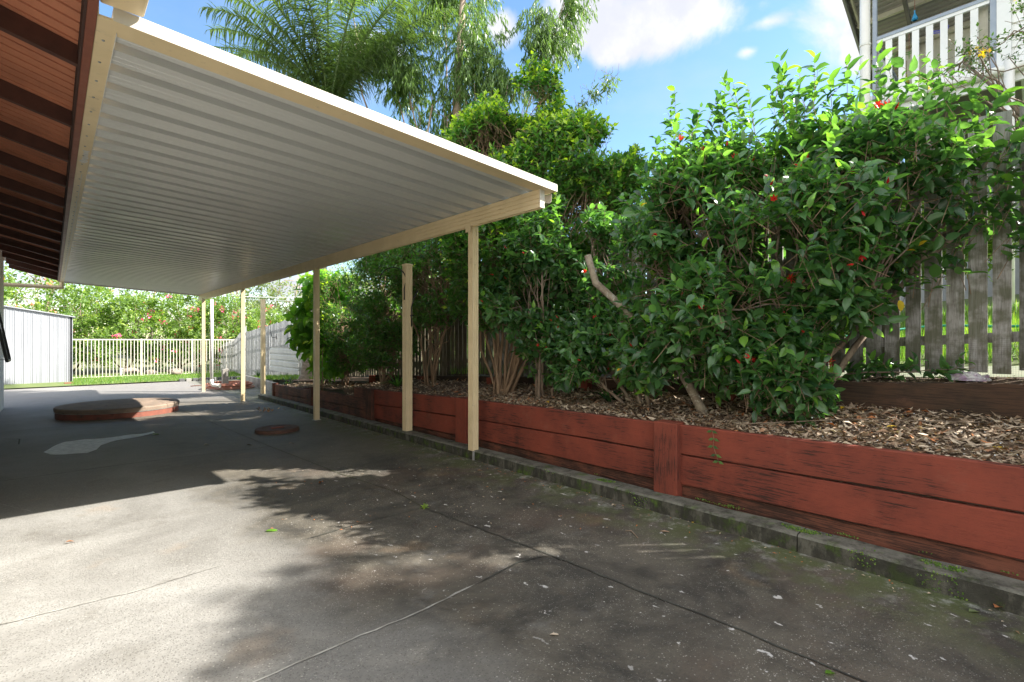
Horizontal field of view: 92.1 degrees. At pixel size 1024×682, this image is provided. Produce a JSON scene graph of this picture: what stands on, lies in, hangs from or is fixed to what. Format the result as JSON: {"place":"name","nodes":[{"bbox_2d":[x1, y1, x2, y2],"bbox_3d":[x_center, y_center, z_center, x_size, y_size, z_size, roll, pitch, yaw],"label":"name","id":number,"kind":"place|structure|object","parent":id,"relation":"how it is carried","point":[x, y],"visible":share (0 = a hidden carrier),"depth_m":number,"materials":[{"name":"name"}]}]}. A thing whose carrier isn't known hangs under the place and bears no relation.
{"place":"outdoors","nodes":[
{"label":"outdoors","id":0,"kind":"place"},
{"bbox_2d":[4,305,74,384],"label":"garden shed","id":1,"kind":"structure","parent":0,"point":[40,344],"depth_m":16.95,"materials":[{"name":"metal"}]},
{"bbox_2d":[4,370,235,388],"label":"lawn","id":2,"kind":"structure","parent":0,"point":[51,384],"depth_m":17.04,"materials":[{"name":"grass"}]},
{"bbox_2d":[123,367,139,374],"bbox_3d":[-15.825,1.285,20.479,0.593,0.382,0.550,0,0,-43],"label":"boulder","id":3,"kind":"object","parent":2,"relation":"on","point":[130,370],"visible":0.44,"depth_m":20.32,"materials":[{"name":"stone"}]},
{"bbox_2d":[145,370,156,374],"bbox_3d":[-14.764,1.303,20.161,0.438,0.271,0.474,0,0,-43],"label":"boulder","id":4,"kind":"object","parent":2,"relation":"on","point":[150,371],"visible":0.59,"depth_m":20.02,"materials":[{"name":"stone"}]},
{"bbox_2d":[73,339,234,377],"bbox_3d":[-14.222,0.705,20.237,5.800,1.590,0.064,0,0,-43],"label":"pool fence","id":5,"kind":"object","parent":2,"relation":"on","point":[147,355],"visible":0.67,"depth_m":19.77,"materials":[{"name":"white metal"}]},
{"bbox_2d":[168,368,182,373],"bbox_3d":[-14.092,1.298,20.651,0.531,0.338,0.492,0,0,-43],"label":"boulder","id":6,"kind":"object","parent":2,"relation":"on","point":[181,370],"visible":0.45,"depth_m":20.48,"materials":[{"name":"stone"}]},
{"bbox_2d":[171,370,181,374],"bbox_3d":[-13.755,1.313,20.251,0.353,0.232,0.389,0,0,21],"label":"boulder","id":7,"kind":"object","parent":2,"relation":"on","point":[178,372],"visible":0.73,"depth_m":20.12,"materials":[{"name":"stone"}]},
{"bbox_2d":[175,292,266,368],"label":"flowering shrub","id":8,"kind":"object","parent":2,"relation":"on","point":[222,310],"visible":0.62,"depth_m":23.36,"materials":[{"name":"green plant"}]},
{"bbox_2d":[221,326,246,374],"bbox_3d":[-12.436,0.564,22.115,0.159,2.412,3.897,0,0,-44],"label":"paling fence","id":9,"kind":"object","parent":2,"relation":"on","point":[233,355],"visible":0.59,"depth_m":21.96,"materials":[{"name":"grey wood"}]},
{"bbox_2d":[73,340,220,374],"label":"ground","id":10,"kind":"structure","parent":0,"point":[186,367],"depth_m":24.93,"materials":[{"name":"green plant"}]},
{"bbox_2d":[4,262,48,306],"bbox_3d":[-27.601,-2.320,23.029,8.934,7.340,6.750,0,0,-22],"label":"tree","id":11,"kind":"object","parent":10,"relation":"on","point":[30,296],"visible":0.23,"depth_m":24.70,"materials":[{"name":"green plant"}]},
{"bbox_2d":[4,270,52,311],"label":"flowering shrub","id":12,"kind":"object","parent":10,"relation":"on","point":[6,297],"visible":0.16,"depth_m":19.89,"materials":[{"name":"green plant"}]},
{"bbox_2d":[15,277,137,371],"bbox_3d":[-18.689,-0.735,20.833,4.629,4.546,3.683,0,0,-43],"label":"flowering shrub","id":13,"kind":"object","parent":10,"relation":"on","point":[84,301],"visible":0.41,"depth_m":20.90,"materials":[{"name":"green plant"}]},
{"bbox_2d":[4,269,149,347],"bbox_3d":[-24.995,-2.392,27.032,9.235,7.548,6.849,0,0,-43],"label":"tree","id":14,"kind":"object","parent":10,"relation":"on","point":[49,303],"visible":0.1,"depth_m":26.87,"materials":[{"name":"green plant"}]},
{"bbox_2d":[73,289,186,370],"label":"flowering shrub","id":15,"kind":"object","parent":10,"relation":"on","point":[129,300],"visible":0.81,"depth_m":21.36,"materials":[{"name":"green plant"}]},
{"bbox_2d":[56,288,229,353],"bbox_3d":[-22.332,-2.108,30.688,8.365,6.933,6.734,0,0,-13],"label":"tree","id":16,"kind":"object","parent":10,"relation":"on","point":[169,317],"visible":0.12,"depth_m":30.55,"materials":[{"name":"green plant"}]},
{"bbox_2d":[122,292,231,369],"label":"flowering shrub","id":17,"kind":"object","parent":10,"relation":"on","point":[193,308],"visible":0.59,"depth_m":22.66,"materials":[{"name":"green plant"}]},
{"bbox_2d":[168,284,294,344],"bbox_3d":[-18.443,-2.269,33.047,8.411,7.300,6.565,0,0,-43],"label":"tree","id":18,"kind":"object","parent":10,"relation":"on","point":[255,296],"visible":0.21,"depth_m":33.20,"materials":[{"name":"green plant"}]},
{"bbox_2d":[219,304,285,349],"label":"flowering shrub","id":19,"kind":"object","parent":10,"relation":"on","point":[275,318],"visible":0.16,"depth_m":26.54,"materials":[{"name":"green plant"}]},
{"bbox_2d":[236,276,301,327],"bbox_3d":[-15.320,-2.430,34.705,8.697,7.612,6.348,0,0,-43],"label":"tree","id":20,"kind":"object","parent":10,"relation":"on","point":[282,295],"visible":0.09,"depth_m":34.22,"materials":[{"name":"green plant"}]},
{"bbox_2d":[292,260,382,303],"bbox_3d":[-11.280,-2.581,35.712,8.919,7.942,6.455,0,0,-21],"label":"tree","id":21,"kind":"object","parent":10,"relation":"on","point":[345,267],"visible":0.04,"depth_m":35.47,"materials":[{"name":"green plant"}]},
{"bbox_2d":[71,370,239,384],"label":"lawn grass","id":22,"kind":"structure","parent":0,"point":[111,379],"depth_m":18.97,"materials":[{"name":"green plant"}]},
{"bbox_2d":[219,295,293,300],"bbox_3d":[-13.322,-2.325,25.998,5.734,0.428,0.033,0,0,0],"label":"cable","id":23,"kind":"object","parent":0,"point":[267,297],"visible":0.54,"depth_m":25.99,"materials":[{"name":"white paint"}]},
{"bbox_2d":[4,0,904,338],"label":"sky","id":24,"kind":"structure","parent":0,"point":[655,45],"materials":[{"name":"blue"}]},
{"bbox_2d":[4,344,1023,512],"bbox_3d":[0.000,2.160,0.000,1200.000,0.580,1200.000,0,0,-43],"label":"ground","id":25,"kind":"structure","parent":0,"point":[1016,372],"depth_m":22.80,"materials":[{"name":"green plant"}]},
{"bbox_2d":[0,379,1023,681],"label":"patio concrete","id":26,"kind":"object","parent":25,"relation":"on","point":[294,587],"visible":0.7,"depth_m":2.68,"materials":[{"name":"grey concrete"}]},
{"bbox_2d":[0,0,148,411],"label":"house","id":27,"kind":"structure","parent":26,"relation":"on","point":[46,47],"depth_m":4.02,"materials":[{"name":"brown paint"}]},
{"bbox_2d":[0,313,10,361],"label":"window","id":28,"kind":"structure","parent":27,"relation":"in","point":[3,341],"depth_m":9.41,"materials":[{"name":"black paint"}]},
{"bbox_2d":[45,431,154,454],"bbox_3d":[-5.803,1.398,6.838,0.854,0.024,1.669,0,0,-9],"label":"paint stain","id":29,"kind":"object","parent":26,"relation":"on","point":[80,446],"visible":1,"depth_m":6.62,"materials":[{"name":"grey paint"}]},
{"bbox_2d":[53,398,179,420],"bbox_3d":[-7.949,1.373,10.020,2.000,0.258,2.000,0,0,-43],"label":"tank lid","id":30,"kind":"object","parent":26,"relation":"on","point":[112,409],"visible":0.98,"depth_m":9.46,"materials":[{"name":"red concrete"}]},
{"bbox_2d":[179,376,237,381],"bbox_3d":[-11.985,1.515,19.678,2.150,0.130,0.170,0,0,-43],"label":"block edging","id":31,"kind":"object","parent":26,"relation":"on","point":[206,378],"visible":0.56,"depth_m":19.38,"materials":[{"name":"grey concrete"}]},
{"bbox_2d":[5,409,420,505],"bbox_3d":[-5.006,1.389,6.540,2.791,0.171,9.815,0,0,-43],"label":"slab joint","id":32,"kind":"object","parent":26,"relation":"on","point":[237,450],"visible":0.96,"depth_m":5.53,"materials":[{"name":"grey concrete"}]},
{"bbox_2d":[193,380,254,389],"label":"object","id":33,"kind":"object","parent":26,"relation":"on","point":[232,385],"visible":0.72,"depth_m":15.63,"materials":[{"name":"rubber"}]},
{"bbox_2d":[222,368,228,382],"bbox_3d":[-9.419,1.229,16.209,0.170,0.659,0.170,0,0,-43],"label":"stub post","id":34,"kind":"object","parent":26,"relation":"on","point":[225,375],"visible":0.65,"depth_m":16.14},
{"bbox_2d":[1,504,472,681],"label":"crack","id":35,"kind":"object","parent":26,"relation":"on","point":[295,662],"visible":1,"depth_m":2.30,"materials":[{"name":"grey concrete"}]},
{"bbox_2d":[245,375,275,390],"bbox_3d":[-8.066,1.430,15.986,0.255,0.340,6.636,0,0,-38],"label":"concrete edging","id":36,"kind":"object","parent":26,"relation":"on","point":[255,381],"visible":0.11,"depth_m":16.60,"materials":[{"name":"grey concrete"}]},
{"bbox_2d":[260,299,265,393],"bbox_3d":[-7.166,0.168,14.206,0.116,2.736,0.116,0,0,-43],"label":"bare post","id":37,"kind":"object","parent":26,"relation":"on","point":[262,346],"visible":0.84,"depth_m":14.17,"materials":[{"name":"beige wood"}]},
{"bbox_2d":[257,405,284,411],"bbox_3d":[-4.860,1.402,10.003,0.518,0.158,0.683,0,0,-43],"label":"dead spray","id":38,"kind":"object","parent":26,"relation":"on","point":[268,410],"visible":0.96,"depth_m":10.01,"materials":[{"name":"brown plant"}]},
{"bbox_2d":[255,424,298,434],"bbox_3d":[-3.619,1.361,7.614,0.620,0.078,0.620,0,0,-43],"label":"inspection cover","id":39,"kind":"object","parent":26,"relation":"on","point":[276,429],"visible":0.99,"depth_m":7.47,"materials":[{"name":"brown metal"}]},
{"bbox_2d":[60,6,556,459],"bbox_3d":[-5.881,-0.069,9.244,3.674,3.271,15.190,0,0,-43],"label":"patio cover","id":40,"kind":"object","parent":26,"relation":"on","point":[203,172],"visible":1,"depth_m":4.80,"materials":[{"name":"beige metal"}]},
{"bbox_2d":[307,508,866,681],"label":"damp joint","id":41,"kind":"object","parent":26,"relation":"on","point":[630,587],"visible":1,"depth_m":2.57,"materials":[{"name":"black concrete"}]},
{"bbox_2d":[258,394,1023,616],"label":"kerb","id":42,"kind":"structure","parent":26,"relation":"on","point":[990,589],"depth_m":3.16,"materials":[{"name":"concrete"}]},
{"bbox_2d":[380,263,418,430],"bbox_3d":[-1.579,0.095,6.936,0.547,2.339,0.157,0,0,14],"label":"bare post","id":43,"kind":"object","parent":42,"relation":"on","point":[407,301],"visible":0.94,"depth_m":6.87,"materials":[{"name":"cream painted timber"},{"name":"black paint"}]},
{"bbox_2d":[545,469,1018,600],"bbox_3d":[1.612,1.202,3.251,0.246,0.162,3.773,0,0,-40],"label":"moss","id":44,"kind":"object","parent":42,"relation":"on","point":[936,564],"visible":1,"depth_m":2.71,"materials":[{"name":"green plant"}]},
{"bbox_2d":[272,383,1023,580],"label":"retaining wall","id":45,"kind":"structure","parent":26,"relation":"on","point":[762,475],"depth_m":3.25,"materials":[{"name":"red wood"}]},
{"bbox_2d":[707,430,722,463],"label":"vine","id":46,"kind":"object","parent":45,"relation":"hanging from","point":[714,447],"visible":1,"depth_m":3.55,"materials":[{"name":"green plant"}]},
{"bbox_2d":[294,418,1019,633],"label":"leaf scraps","id":47,"kind":"object","parent":26,"relation":"on","point":[585,515],"visible":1,"depth_m":3.75,"materials":[{"name":"plant"}]},
{"bbox_2d":[278,378,1023,465],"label":"leaf litter","id":48,"kind":"object","parent":25,"relation":"on","point":[969,438],"visible":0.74,"depth_m":3.50,"materials":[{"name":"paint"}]},
{"bbox_2d":[276,375,300,384],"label":"strappy plant","id":49,"kind":"object","parent":48,"relation":"on","point":[286,382],"visible":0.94,"depth_m":12.11,"materials":[{"name":"green plant"}]},
{"bbox_2d":[283,268,353,389],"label":"broadleaf shrub","id":50,"kind":"object","parent":48,"relation":"on","point":[300,318],"visible":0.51,"depth_m":10.78,"materials":[{"name":"green plant"}]},
{"bbox_2d":[312,346,332,389],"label":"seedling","id":51,"kind":"object","parent":48,"relation":"on","point":[323,372],"visible":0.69,"depth_m":9.98,"materials":[{"name":"green plant"}]},
{"bbox_2d":[305,268,371,389],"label":"hedge shrub","id":52,"kind":"object","parent":48,"relation":"on","point":[342,322],"visible":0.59,"depth_m":10.01,"materials":[{"name":"green plant"}]},
{"bbox_2d":[337,249,426,384],"bbox_3d":[-2.241,-0.713,8.956,1.518,3.309,2.220,0,0,-43],"label":"hedge shrub","id":53,"kind":"object","parent":48,"relation":"on","point":[382,347],"visible":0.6,"depth_m":8.70,"materials":[{"name":"green plant"}]},
{"bbox_2d":[369,371,419,386],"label":"strappy plant","id":54,"kind":"object","parent":48,"relation":"on","point":[397,383],"visible":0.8,"depth_m":8.05,"materials":[{"name":"green plant"}]},
{"bbox_2d":[363,236,467,385],"bbox_3d":[-1.401,-0.870,8.139,1.645,3.413,3.011,0,0,-43],"label":"hedge shrub","id":55,"kind":"object","parent":48,"relation":"on","point":[423,257],"visible":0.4,"depth_m":7.62,"materials":[{"name":"green plant"}]},
{"bbox_2d":[478,194,589,398],"bbox_3d":[0.297,-0.427,5.705,1.270,2.326,1.638,0,0,-43],"label":"hibiscus shrub","id":56,"kind":"object","parent":48,"relation":"on","point":[523,274],"visible":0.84,"depth_m":5.50,"materials":[{"name":"green plant"}]},
{"bbox_2d":[437,51,651,394],"bbox_3d":[0.051,-1.566,6.814,2.376,4.655,3.605,0,0,-43],"label":"hedge shrub","id":57,"kind":"object","parent":48,"relation":"on","point":[546,143],"visible":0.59,"depth_m":6.23,"materials":[{"name":"green plant"}]},
{"bbox_2d":[577,382,630,401],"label":"strappy plant","id":58,"kind":"object","parent":48,"relation":"on","point":[606,396],"visible":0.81,"depth_m":4.95,"materials":[{"name":"green plant"}]},
{"bbox_2d":[535,201,708,414],"bbox_3d":[1.084,-0.431,5.101,1.397,2.274,2.256,0,0,-43],"label":"hibiscus shrub","id":59,"kind":"object","parent":48,"relation":"on","point":[587,289],"visible":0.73,"depth_m":5.14,"materials":[{"name":"green plant"}]},
{"bbox_2d":[369,375,1023,419],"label":"retaining wall","id":60,"kind":"structure","parent":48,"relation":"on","point":[1004,399],"depth_m":3.44,"materials":[{"name":"brown wood"}]},
{"bbox_2d":[601,40,1023,426],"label":"hibiscus shrub","id":61,"kind":"object","parent":48,"relation":"on","point":[825,183],"visible":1,"depth_m":3.62,"materials":[{"name":"green plant"}]},
{"bbox_2d":[737,418,993,424],"bbox_3d":[2.305,0.550,3.344,1.433,0.109,0.119,0,0,22],"label":"hose","id":62,"kind":"object","parent":48,"relation":"on","point":[866,419],"visible":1,"depth_m":3.35,"materials":[{"name":"black rubber"}]},
{"bbox_2d":[286,376,1023,383],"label":"garden bed","id":63,"kind":"object","parent":25,"relation":"on","point":[1001,379],"visible":0.09,"depth_m":3.73,"materials":[{"name":"brown wood"}]},
{"bbox_2d":[246,320,302,383],"bbox_3d":[-8.100,0.388,17.174,0.162,2.603,9.269,0,0,-40],"label":"paling fence","id":64,"kind":"object","parent":63,"relation":"on","point":[253,349],"visible":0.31,"depth_m":18.07,"materials":[{"name":"white wood"}]},
{"bbox_2d":[237,374,312,379],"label":"bed grass","id":65,"kind":"structure","parent":63,"relation":"on","point":[277,377],"depth_m":15.61,"materials":[{"name":"green plant"}]},
{"bbox_2d":[270,347,298,373],"bbox_3d":[-7.217,0.586,15.588,0.028,0.792,2.973,0,0,-41],"label":"steel panel","id":66,"kind":"object","parent":63,"relation":"on","point":[284,359],"visible":0.84,"depth_m":15.54,"materials":[{"name":"white metal"}]},
{"bbox_2d":[197,0,458,382],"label":"palm tree","id":67,"kind":"object","parent":63,"relation":"on","point":[341,81],"visible":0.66,"depth_m":13.12,"materials":[{"name":"green plant"}]},
{"bbox_2d":[344,277,488,382],"bbox_3d":[-2.693,-0.065,10.749,0.162,2.405,7.422,0,0,-40],"label":"paling fence","id":68,"kind":"object","parent":63,"relation":"on","point":[453,354],"visible":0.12,"depth_m":8.75,"materials":[{"name":"grey wood"}]},
{"bbox_2d":[488,106,1023,376],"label":"paling fence","id":69,"kind":"object","parent":63,"relation":"on","point":[1001,311],"visible":0.06,"depth_m":3.58,"materials":[{"name":"grey wood"}]},
{"bbox_2d":[522,338,1007,378],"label":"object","id":70,"kind":"object","parent":69,"relation":"attached to","point":[906,358],"visible":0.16,"depth_m":3.63,"materials":[{"name":"green plant"}]},
{"bbox_2d":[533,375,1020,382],"bbox_3d":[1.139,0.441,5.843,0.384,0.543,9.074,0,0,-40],"label":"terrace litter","id":71,"kind":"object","parent":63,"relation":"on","point":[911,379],"visible":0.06,"depth_m":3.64,"materials":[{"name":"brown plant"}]},
{"bbox_2d":[944,371,991,380],"bbox_3d":[3.142,0.240,3.408,0.108,0.064,0.244,0,0,-43],"label":"plastic bag","id":72,"kind":"object","parent":63,"relation":"on","point":[971,376],"visible":0.98,"depth_m":3.37,"materials":[{"name":"white plastic"}]},
{"bbox_2d":[439,294,1018,373],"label":"neighbour lawn","id":73,"kind":"structure","parent":0,"point":[1015,362],"depth_m":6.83,"materials":[{"name":"plant"}]},
{"bbox_2d":[439,305,467,375],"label":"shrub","id":74,"kind":"object","parent":73,"relation":"on","point":[467,340],"visible":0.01,"depth_m":12.51,"materials":[{"name":"green plant"}]},
{"bbox_2d":[317,0,621,259],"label":"gum tree","id":75,"kind":"object","parent":73,"relation":"on","point":[408,85],"visible":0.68,"depth_m":13.58,"materials":[{"name":"green plant"}]},
{"bbox_2d":[756,218,799,306],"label":"shrub","id":76,"kind":"object","parent":73,"relation":"on","point":[784,270],"depth_m":7.88,"materials":[{"name":"green plant"}]},
{"bbox_2d":[770,0,1023,305],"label":"neighbour house","id":77,"kind":"structure","parent":73,"relation":"on","point":[874,23],"depth_m":7.83,"materials":[{"name":"white wood"}]},
{"bbox_2d":[911,0,917,21],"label":"hanging ornament","id":78,"kind":"object","parent":77,"relation":"hanging from","point":[914,18],"visible":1,"depth_m":7.85,"materials":[{"name":"blue"}]},
{"bbox_2d":[846,325,1017,336],"bbox_3d":[4.117,-0.123,5.263,0.522,0.248,3.138,0,0,-43],"label":"green hose","id":79,"kind":"object","parent":73,"relation":"on","point":[990,326],"visible":0.09,"depth_m":4.92,"materials":[{"name":"teal"}]},
{"bbox_2d":[901,193,1018,315],"bbox_3d":[5.899,-1.247,6.840,1.686,1.926,1.859,0,0,-43],"label":"shrub","id":80,"kind":"object","parent":73,"relation":"on","point":[990,248],"visible":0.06,"depth_m":6.45,"materials":[{"name":"green plant"}]},
{"bbox_2d":[922,0,1023,129],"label":"flowering tree","id":81,"kind":"object","parent":73,"relation":"on","point":[969,66],"visible":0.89,"depth_m":4.08,"materials":[{"name":"green plant"}]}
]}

